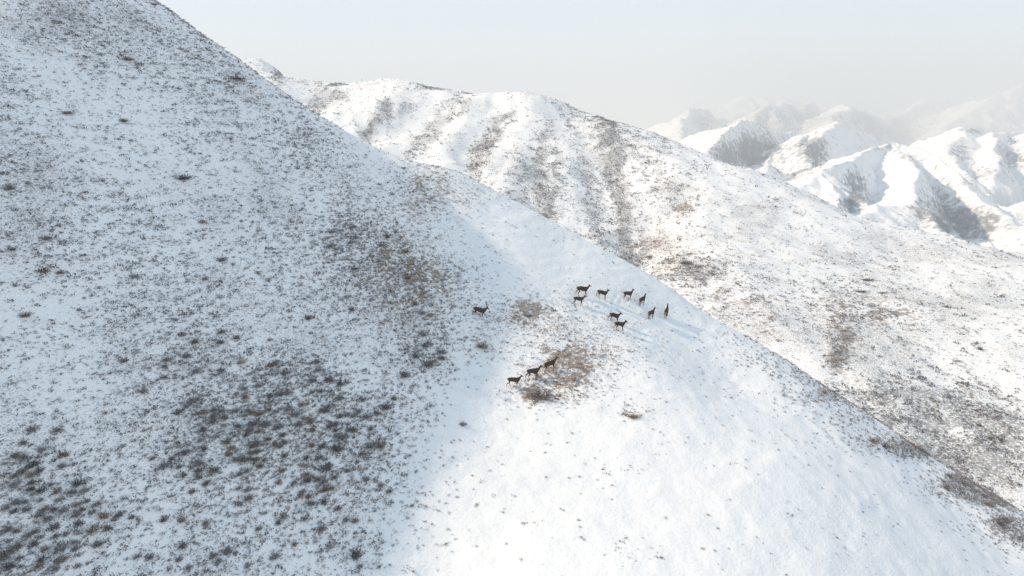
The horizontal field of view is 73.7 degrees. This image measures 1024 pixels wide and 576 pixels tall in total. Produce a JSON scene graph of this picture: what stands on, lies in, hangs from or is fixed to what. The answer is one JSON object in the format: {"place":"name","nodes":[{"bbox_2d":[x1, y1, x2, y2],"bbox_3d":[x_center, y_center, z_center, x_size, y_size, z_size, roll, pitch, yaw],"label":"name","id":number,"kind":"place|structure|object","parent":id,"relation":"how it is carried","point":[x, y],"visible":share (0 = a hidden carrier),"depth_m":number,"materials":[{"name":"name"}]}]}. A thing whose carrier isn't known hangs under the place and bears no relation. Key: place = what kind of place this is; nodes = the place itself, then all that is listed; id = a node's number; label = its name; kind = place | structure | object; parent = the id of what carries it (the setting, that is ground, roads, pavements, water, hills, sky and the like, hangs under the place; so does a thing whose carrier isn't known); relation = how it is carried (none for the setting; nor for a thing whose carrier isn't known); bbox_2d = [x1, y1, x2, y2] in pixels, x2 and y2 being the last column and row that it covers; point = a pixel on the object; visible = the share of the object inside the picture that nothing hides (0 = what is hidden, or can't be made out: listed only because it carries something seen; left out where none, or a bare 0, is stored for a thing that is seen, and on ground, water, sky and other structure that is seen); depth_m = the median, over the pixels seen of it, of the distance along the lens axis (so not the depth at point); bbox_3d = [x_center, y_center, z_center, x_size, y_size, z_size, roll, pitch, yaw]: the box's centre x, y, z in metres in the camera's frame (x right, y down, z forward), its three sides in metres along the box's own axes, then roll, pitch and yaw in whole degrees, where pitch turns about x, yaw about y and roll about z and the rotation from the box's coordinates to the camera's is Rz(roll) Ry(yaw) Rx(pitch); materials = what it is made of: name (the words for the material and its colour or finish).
{"place":"outdoors","nodes":[
{"label":"outdoors","id":0,"kind":"place"},
{"bbox_2d":[0,0,1023,575],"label":"hillside","id":1,"kind":"structure","parent":0,"point":[672,506],"depth_m":71.89,"materials":[{"name":"snow"}]},
{"bbox_2d":[0,502,12,512],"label":"shrub","id":2,"kind":"object","parent":1,"relation":"on","point":[5,507],"visible":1,"depth_m":44.50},
{"bbox_2d":[0,526,13,534],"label":"shrub","id":3,"kind":"object","parent":1,"relation":"on","point":[6,528],"visible":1,"depth_m":43.79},
{"bbox_2d":[0,552,13,561],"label":"shrub","id":4,"kind":"object","parent":1,"relation":"on","point":[6,556],"visible":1,"depth_m":42.69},
{"bbox_2d":[0,561,18,571],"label":"shrub","id":5,"kind":"object","parent":1,"relation":"on","point":[6,566],"visible":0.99,"depth_m":42.44,"materials":[{"name":"plant"}]},
{"bbox_2d":[2,183,16,190],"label":"shrub","id":6,"kind":"object","parent":1,"relation":"on","point":[7,187],"visible":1,"depth_m":61.86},
{"bbox_2d":[2,537,19,555],"bbox_3d":[-31.699,16.359,43.108,1.603,0.706,1.211,10,16,36],"label":"shrub","id":7,"kind":"object","parent":1,"relation":"on","point":[11,550],"visible":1,"depth_m":43.10,"materials":[{"name":"plant"}]},
{"bbox_2d":[5,479,21,488],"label":"shrub","id":8,"kind":"object","parent":1,"relation":"on","point":[12,485],"visible":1,"depth_m":45.67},
{"bbox_2d":[8,508,20,513],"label":"shrub","id":9,"kind":"object","parent":1,"relation":"on","point":[16,510],"visible":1,"depth_m":44.71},
{"bbox_2d":[6,451,23,459],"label":"shrub","id":10,"kind":"object","parent":1,"relation":"on","point":[15,456],"visible":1,"depth_m":46.94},
{"bbox_2d":[7,497,25,505],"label":"shrub","id":11,"kind":"object","parent":1,"relation":"on","point":[17,502],"visible":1,"depth_m":45.11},
{"bbox_2d":[18,451,31,461],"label":"shrub","id":12,"kind":"object","parent":1,"relation":"on","point":[24,456],"visible":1,"depth_m":47.21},
{"bbox_2d":[19,504,32,513],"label":"shrub","id":13,"kind":"object","parent":1,"relation":"on","point":[29,508],"visible":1,"depth_m":45.15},
{"bbox_2d":[17,311,34,317],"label":"shrub","id":14,"kind":"object","parent":1,"relation":"on","point":[28,314],"visible":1,"depth_m":54.36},
{"bbox_2d":[21,484,37,493],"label":"shrub","id":15,"kind":"object","parent":1,"relation":"on","point":[30,488],"visible":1,"depth_m":46.09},
{"bbox_2d":[24,470,36,478],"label":"shrub","id":16,"kind":"object","parent":1,"relation":"on","point":[31,474],"visible":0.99,"depth_m":46.71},
{"bbox_2d":[24,423,38,433],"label":"shrub","id":17,"kind":"object","parent":1,"relation":"on","point":[32,429],"visible":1,"depth_m":48.83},
{"bbox_2d":[24,458,42,469],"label":"shrub","id":18,"kind":"object","parent":1,"relation":"on","point":[31,464],"visible":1,"depth_m":47.14,"materials":[{"name":"plant"}]},
{"bbox_2d":[26,536,41,551],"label":"shrub","id":19,"kind":"object","parent":1,"relation":"on","point":[35,542],"visible":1,"depth_m":44.09,"materials":[{"name":"plant"}]},
{"bbox_2d":[30,560,45,570],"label":"shrub","id":20,"kind":"object","parent":1,"relation":"on","point":[42,564],"visible":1,"depth_m":43.44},
{"bbox_2d":[30,483,48,494],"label":"shrub","id":21,"kind":"object","parent":1,"relation":"on","point":[38,491],"visible":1,"depth_m":46.45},
{"bbox_2d":[31,508,47,518],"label":"shrub","id":22,"kind":"object","parent":1,"relation":"on","point":[41,515],"visible":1,"depth_m":45.42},
{"bbox_2d":[35,554,47,564],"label":"shrub","id":23,"kind":"object","parent":1,"relation":"on","point":[39,559],"visible":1,"depth_m":43.75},
{"bbox_2d":[34,266,50,273],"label":"shrub","id":24,"kind":"object","parent":1,"relation":"on","point":[43,269],"visible":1,"depth_m":58.07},
{"bbox_2d":[33,444,51,453],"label":"shrub","id":25,"kind":"object","parent":1,"relation":"on","point":[41,450],"visible":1,"depth_m":48.33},
{"bbox_2d":[38,545,49,553],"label":"shrub","id":26,"kind":"object","parent":1,"relation":"on","point":[46,548],"visible":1,"depth_m":44.31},
{"bbox_2d":[40,512,55,522],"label":"shrub","id":27,"kind":"object","parent":1,"relation":"on","point":[48,518],"visible":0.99,"depth_m":45.53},
{"bbox_2d":[46,521,60,532],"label":"shrub","id":28,"kind":"object","parent":1,"relation":"on","point":[55,527],"visible":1,"depth_m":45.41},
{"bbox_2d":[50,485,62,494],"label":"shrub","id":29,"kind":"object","parent":1,"relation":"on","point":[58,490],"visible":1,"depth_m":47.08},
{"bbox_2d":[48,539,71,554],"bbox_3d":[-29.745,16.864,44.874,1.515,0.819,1.526,11,17,38],"label":"shrub","id":30,"kind":"object","parent":1,"relation":"on","point":[62,548],"visible":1,"depth_m":44.84,"materials":[{"name":"plant"}]},
{"bbox_2d":[52,462,68,469],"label":"shrub","id":31,"kind":"object","parent":1,"relation":"on","point":[62,465],"visible":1,"depth_m":48.35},
{"bbox_2d":[51,503,70,516],"bbox_3d":[-30.628,14.981,46.498,1.323,0.616,1.286,8,15,30],"label":"shrub","id":32,"kind":"object","parent":1,"relation":"on","point":[65,510],"visible":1,"depth_m":46.35,"materials":[{"name":"plant"}]},
{"bbox_2d":[57,450,70,457],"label":"shrub","id":33,"kind":"object","parent":1,"relation":"on","point":[63,453],"visible":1,"depth_m":48.99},
{"bbox_2d":[52,551,76,564],"bbox_3d":[-29.328,17.481,44.463,1.526,0.632,1.361,1,13,6],"label":"shrub","id":34,"kind":"object","parent":1,"relation":"on","point":[62,559],"visible":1,"depth_m":44.47,"materials":[{"name":"plant"}]},
{"bbox_2d":[66,506,84,520],"bbox_3d":[-29.965,15.339,46.784,1.282,0.675,1.291,2,13,9],"label":"shrub","id":35,"kind":"object","parent":1,"relation":"on","point":[77,512],"visible":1,"depth_m":46.83,"materials":[{"name":"plant"}]},
{"bbox_2d":[69,517,84,528],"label":"shrub","id":36,"kind":"object","parent":1,"relation":"on","point":[78,523],"visible":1,"depth_m":46.49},
{"bbox_2d":[70,476,89,486],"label":"shrub","id":37,"kind":"object","parent":1,"relation":"on","point":[78,483],"visible":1,"depth_m":48.23,"materials":[{"name":"plant"}]},
{"bbox_2d":[78,484,95,492],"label":"shrub","id":38,"kind":"object","parent":1,"relation":"on","point":[86,489],"visible":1,"depth_m":48.28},
{"bbox_2d":[82,523,103,537],"bbox_3d":[-28.821,16.373,46.733,1.632,0.787,1.830,11,17,40],"label":"shrub","id":39,"kind":"object","parent":1,"relation":"on","point":[89,530],"visible":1,"depth_m":46.74,"materials":[{"name":"plant"}]},
{"bbox_2d":[88,537,104,548],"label":"shrub","id":40,"kind":"object","parent":1,"relation":"on","point":[96,544],"visible":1,"depth_m":46.47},
{"bbox_2d":[89,497,108,508],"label":"shrub","id":41,"kind":"object","parent":1,"relation":"on","point":[94,504],"visible":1,"depth_m":48.08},
{"bbox_2d":[94,509,114,520],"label":"shrub","id":42,"kind":"object","parent":1,"relation":"on","point":[104,514],"visible":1,"depth_m":47.86,"materials":[{"name":"plant"}]},
{"bbox_2d":[100,522,115,533],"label":"shrub","id":43,"kind":"object","parent":1,"relation":"on","point":[107,528],"visible":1,"depth_m":47.45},
{"bbox_2d":[114,508,125,517],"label":"shrub","id":44,"kind":"object","parent":1,"relation":"on","point":[119,513],"visible":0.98,"depth_m":48.52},
{"bbox_2d":[158,459,177,470],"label":"shrub","id":45,"kind":"object","parent":1,"relation":"on","point":[165,465],"visible":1,"depth_m":53.01,"materials":[{"name":"plant"}]},
{"bbox_2d":[169,408,184,415],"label":"shrub","id":46,"kind":"object","parent":1,"relation":"on","point":[180,411],"visible":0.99,"depth_m":56.72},
{"bbox_2d":[174,541,188,550],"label":"shrub","id":47,"kind":"object","parent":1,"relation":"on","point":[182,545],"visible":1,"depth_m":49.47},
{"bbox_2d":[174,174,195,179],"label":"shrub","id":48,"kind":"object","parent":1,"relation":"on","point":[185,177],"visible":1,"depth_m":77.09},
{"bbox_2d":[178,446,192,457],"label":"shrub","id":49,"kind":"object","parent":1,"relation":"on","point":[187,451],"visible":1,"depth_m":54.73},
{"bbox_2d":[184,396,199,408],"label":"shrub","id":50,"kind":"object","parent":1,"relation":"on","point":[190,401],"visible":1,"depth_m":58.12,"materials":[{"name":"plant"}]},
{"bbox_2d":[189,367,201,374],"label":"shrub","id":51,"kind":"object","parent":1,"relation":"on","point":[196,370],"visible":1,"depth_m":60.37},
{"bbox_2d":[191,457,207,468],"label":"shrub","id":52,"kind":"object","parent":1,"relation":"on","point":[199,463],"visible":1,"depth_m":54.75,"materials":[{"name":"plant"}]},
{"bbox_2d":[196,407,209,414],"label":"shrub","id":53,"kind":"object","parent":1,"relation":"on","point":[203,412],"visible":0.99,"depth_m":58.06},
{"bbox_2d":[201,478,214,486],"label":"shrub","id":54,"kind":"object","parent":1,"relation":"on","point":[206,482],"visible":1,"depth_m":53.96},
{"bbox_2d":[203,416,221,424],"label":"shrub","id":55,"kind":"object","parent":1,"relation":"on","point":[212,420],"visible":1,"depth_m":57.86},
{"bbox_2d":[206,464,223,476],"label":"shrub","id":56,"kind":"object","parent":1,"relation":"on","point":[216,469],"visible":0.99,"depth_m":54.87,"materials":[{"name":"plant"}]},
{"bbox_2d":[211,557,223,565],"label":"shrub","id":57,"kind":"object","parent":1,"relation":"on","point":[218,560],"visible":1,"depth_m":49.91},
{"bbox_2d":[220,438,231,446],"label":"shrub","id":58,"kind":"object","parent":1,"relation":"on","point":[228,441],"visible":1,"depth_m":57.15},
{"bbox_2d":[220,544,235,556],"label":"shrub","id":59,"kind":"object","parent":1,"relation":"on","point":[228,550],"visible":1,"depth_m":50.79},
{"bbox_2d":[237,454,249,462],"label":"shrub","id":60,"kind":"object","parent":1,"relation":"on","point":[243,457],"visible":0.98,"depth_m":56.96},
{"bbox_2d":[241,493,254,502],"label":"shrub","id":61,"kind":"object","parent":1,"relation":"on","point":[248,497],"visible":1,"depth_m":54.88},
{"bbox_2d":[241,484,255,493],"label":"shrub","id":62,"kind":"object","parent":1,"relation":"on","point":[247,490],"visible":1,"depth_m":55.40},
{"bbox_2d":[243,407,256,416],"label":"shrub","id":63,"kind":"object","parent":1,"relation":"on","point":[250,412],"visible":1,"depth_m":60.56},
{"bbox_2d":[246,418,260,428],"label":"shrub","id":64,"kind":"object","parent":1,"relation":"on","point":[254,423],"visible":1,"depth_m":59.74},
{"bbox_2d":[260,420,274,428],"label":"shrub","id":65,"kind":"object","parent":1,"relation":"on","point":[266,425],"visible":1,"depth_m":60.47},
{"bbox_2d":[268,440,280,447],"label":"shrub","id":66,"kind":"object","parent":1,"relation":"on","point":[274,443],"visible":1,"depth_m":59.74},
{"bbox_2d":[269,548,281,560],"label":"shrub","id":67,"kind":"object","parent":1,"relation":"on","point":[272,556],"visible":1,"depth_m":52.49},
{"bbox_2d":[273,389,284,396],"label":"shrub","id":68,"kind":"object","parent":1,"relation":"on","point":[276,392],"visible":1,"depth_m":63.63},
{"bbox_2d":[277,451,289,458],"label":"shrub","id":69,"kind":"object","parent":1,"relation":"on","point":[285,455],"visible":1,"depth_m":59.51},
{"bbox_2d":[290,407,301,417],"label":"shrub","id":70,"kind":"object","parent":1,"relation":"on","point":[296,414],"visible":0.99,"depth_m":63.00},
{"bbox_2d":[301,474,313,484],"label":"shrub","id":71,"kind":"object","parent":1,"relation":"on","point":[309,478],"visible":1,"depth_m":59.07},
{"bbox_2d":[301,313,314,320],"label":"shrub","id":72,"kind":"object","parent":1,"relation":"on","point":[308,318],"visible":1,"depth_m":72.41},
{"bbox_2d":[302,413,317,426],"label":"shrub","id":73,"kind":"object","parent":1,"relation":"on","point":[311,421],"visible":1,"depth_m":63.23,"materials":[{"name":"plant"}]},
{"bbox_2d":[304,376,319,383],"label":"shrub","id":74,"kind":"object","parent":1,"relation":"on","point":[312,380],"visible":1,"depth_m":66.76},
{"bbox_2d":[317,440,330,449],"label":"shrub","id":75,"kind":"object","parent":1,"relation":"on","point":[322,446],"visible":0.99,"depth_m":62.25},
{"bbox_2d":[321,483,331,492],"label":"shrub","id":76,"kind":"object","parent":1,"relation":"on","point":[324,488],"visible":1,"depth_m":59.43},
{"bbox_2d":[317,461,336,474],"bbox_3d":[-16.676,15.826,61.038,2.132,0.997,2.193,-4,14,-17],"label":"shrub","id":77,"kind":"object","parent":1,"relation":"on","point":[326,468],"visible":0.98,"depth_m":60.80,"materials":[{"name":"plant"}]},
{"bbox_2d":[322,373,337,384],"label":"shrub","id":78,"kind":"object","parent":1,"relation":"on","point":[330,379],"visible":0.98,"depth_m":67.92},
{"bbox_2d":[325,421,336,429],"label":"shrub","id":79,"kind":"object","parent":1,"relation":"on","point":[330,426],"visible":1,"depth_m":64.38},
{"bbox_2d":[329,438,345,455],"bbox_3d":[-16.288,14.646,62.795,2.228,0.999,2.589,-7,15,-26],"label":"shrub","id":80,"kind":"object","parent":1,"relation":"on","point":[338,446],"visible":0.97,"depth_m":62.91,"materials":[{"name":"plant"}]},
{"bbox_2d":[332,431,345,440],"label":"shrub","id":81,"kind":"object","parent":1,"relation":"on","point":[339,437],"visible":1,"depth_m":64.06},
{"bbox_2d":[348,546,363,560],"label":"shrub","id":82,"kind":"object","parent":1,"relation":"on","point":[354,553],"visible":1,"depth_m":56.27,"materials":[{"name":"plant"}]},
{"bbox_2d":[358,410,373,419],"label":"shrub","id":83,"kind":"object","parent":1,"relation":"on","point":[367,416],"visible":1,"depth_m":67.56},
{"bbox_2d":[361,438,377,452],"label":"shrub","id":84,"kind":"object","parent":1,"relation":"on","point":[370,445],"visible":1,"depth_m":65.17,"materials":[{"name":"plant"}]},
{"bbox_2d":[373,437,387,452],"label":"shrub","id":85,"kind":"object","parent":1,"relation":"on","point":[381,445],"visible":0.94,"depth_m":65.86,"materials":[{"name":"plant"}]},
{"bbox_2d":[377,402,393,411],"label":"shrub","id":86,"kind":"object","parent":1,"relation":"on","point":[384,406],"visible":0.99,"depth_m":69.88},
{"bbox_2d":[395,368,414,378],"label":"shrub","id":87,"kind":"object","parent":1,"relation":"on","point":[404,375],"visible":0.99,"depth_m":74.64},
{"bbox_2d":[421,337,436,347],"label":"shrub","id":88,"kind":"object","parent":1,"relation":"on","point":[428,343],"visible":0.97,"depth_m":80.82,"materials":[{"name":"plant"}]},
{"bbox_2d":[418,357,445,369],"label":"shrub","id":89,"kind":"object","parent":1,"relation":"on","point":[429,363],"visible":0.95,"depth_m":78.16,"materials":[{"name":"plant"}]},
{"bbox_2d":[436,347,447,354],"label":"shrub","id":90,"kind":"object","parent":1,"relation":"on","point":[443,352],"visible":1,"depth_m":81.41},
{"bbox_2d":[472,303,488,316],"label":"deer","id":91,"kind":"object","parent":1,"relation":"on","point":[480,310],"visible":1,"depth_m":89.12},
{"bbox_2d":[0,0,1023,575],"bbox_3d":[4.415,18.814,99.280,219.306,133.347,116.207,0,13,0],"label":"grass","id":92,"kind":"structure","parent":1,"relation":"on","point":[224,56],"depth_m":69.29,"materials":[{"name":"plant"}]},
{"bbox_2d":[0,0,1023,575],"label":"shrubbery","id":93,"kind":"object","parent":1,"relation":"on","point":[904,440],"visible":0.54,"depth_m":76.88,"materials":[{"name":"plant"}]},
{"bbox_2d":[506,374,523,387],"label":"deer","id":94,"kind":"object","parent":1,"relation":"on","point":[514,379],"visible":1,"depth_m":80.69},
{"bbox_2d":[525,365,542,379],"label":"deer","id":95,"kind":"object","parent":1,"relation":"on","point":[533,371],"visible":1,"depth_m":82.52},
{"bbox_2d":[523,388,563,403],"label":"shrub","id":96,"kind":"object","parent":1,"relation":"on","point":[537,395],"visible":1,"depth_m":79.91,"materials":[{"name":"plant"}]},
{"bbox_2d":[542,355,558,372],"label":"deer","id":97,"kind":"object","parent":1,"relation":"on","point":[550,363],"visible":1,"depth_m":84.18},
{"bbox_2d":[573,295,586,305],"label":"deer","id":98,"kind":"object","parent":1,"relation":"on","point":[579,298],"visible":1,"depth_m":98.13},
{"bbox_2d":[576,284,591,297],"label":"deer","id":99,"kind":"object","parent":1,"relation":"on","point":[582,288],"visible":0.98,"depth_m":100.13},
{"bbox_2d":[596,289,609,299],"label":"deer","id":100,"kind":"object","parent":1,"relation":"on","point":[602,292],"visible":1,"depth_m":101.38},
{"bbox_2d":[608,312,622,321],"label":"deer","id":101,"kind":"object","parent":1,"relation":"on","point":[615,315],"visible":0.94,"depth_m":97.61},
{"bbox_2d":[614,320,626,329],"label":"deer","id":102,"kind":"object","parent":1,"relation":"on","point":[622,324],"visible":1,"depth_m":95.87},
{"bbox_2d":[623,289,633,298],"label":"deer","id":103,"kind":"object","parent":1,"relation":"on","point":[628,293],"visible":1,"depth_m":103.72},
{"bbox_2d":[626,413,641,418],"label":"shrub","id":104,"kind":"object","parent":1,"relation":"on","point":[633,416],"visible":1,"depth_m":78.59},
{"bbox_2d":[664,303,668,316],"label":"deer","id":105,"kind":"object","parent":1,"relation":"on","point":[666,310],"visible":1,"depth_m":104.90},
{"bbox_2d":[870,435,882,445],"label":"shrub","id":106,"kind":"object","parent":1,"relation":"on","point":[874,441],"visible":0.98,"depth_m":96.65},
{"bbox_2d":[942,481,951,491],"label":"shrub","id":107,"kind":"object","parent":1,"relation":"on","point":[946,487],"visible":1,"depth_m":95.25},
{"bbox_2d":[982,500,996,508],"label":"shrub","id":108,"kind":"object","parent":1,"relation":"on","point":[988,503],"visible":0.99,"depth_m":96.04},
{"bbox_2d":[994,518,1007,527],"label":"shrub","id":109,"kind":"object","parent":1,"relation":"on","point":[1002,523],"visible":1,"depth_m":91.33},
{"bbox_2d":[996,514,1016,525],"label":"shrub","id":110,"kind":"object","parent":1,"relation":"on","point":[1006,520],"visible":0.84,"depth_m":93.14,"materials":[{"name":"plant"}]},
{"bbox_2d":[155,0,1023,129],"label":"sky","id":111,"kind":"structure","parent":0,"point":[642,64],"materials":[{"name":"white"}]},
{"bbox_2d":[239,58,1023,510],"bbox_3d":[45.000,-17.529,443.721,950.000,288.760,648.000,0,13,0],"label":"hill","id":112,"kind":"structure","parent":0,"point":[785,260],"depth_m":377.19,"materials":[{"name":"snow"}]},
{"bbox_2d":[244,58,1023,506],"bbox_3d":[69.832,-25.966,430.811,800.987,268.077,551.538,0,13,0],"label":"undergrowth","id":113,"kind":"object","parent":112,"relation":"on","point":[670,258],"visible":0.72,"depth_m":347.83,"materials":[{"name":"plant"}]},
{"bbox_2d":[645,84,1023,145],"bbox_3d":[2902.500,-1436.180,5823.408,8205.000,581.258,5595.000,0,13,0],"label":"mountain","id":114,"kind":"structure","parent":0,"point":[1003,111],"depth_m":5137.50,"materials":[{"name":"snow"}]},
{"bbox_2d":[677,119,1023,206],"bbox_3d":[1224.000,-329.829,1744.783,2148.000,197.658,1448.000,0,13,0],"label":"mountain","id":115,"kind":"structure","parent":0,"point":[992,164],"depth_m":1485.06,"materials":[{"name":"snow"}]},
{"bbox_2d":[755,142,1023,252],"bbox_3d":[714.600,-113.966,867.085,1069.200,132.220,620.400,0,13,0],"label":"mountain","id":116,"kind":"structure","parent":0,"point":[897,184],"depth_m":875.98,"materials":[{"name":"snow"}]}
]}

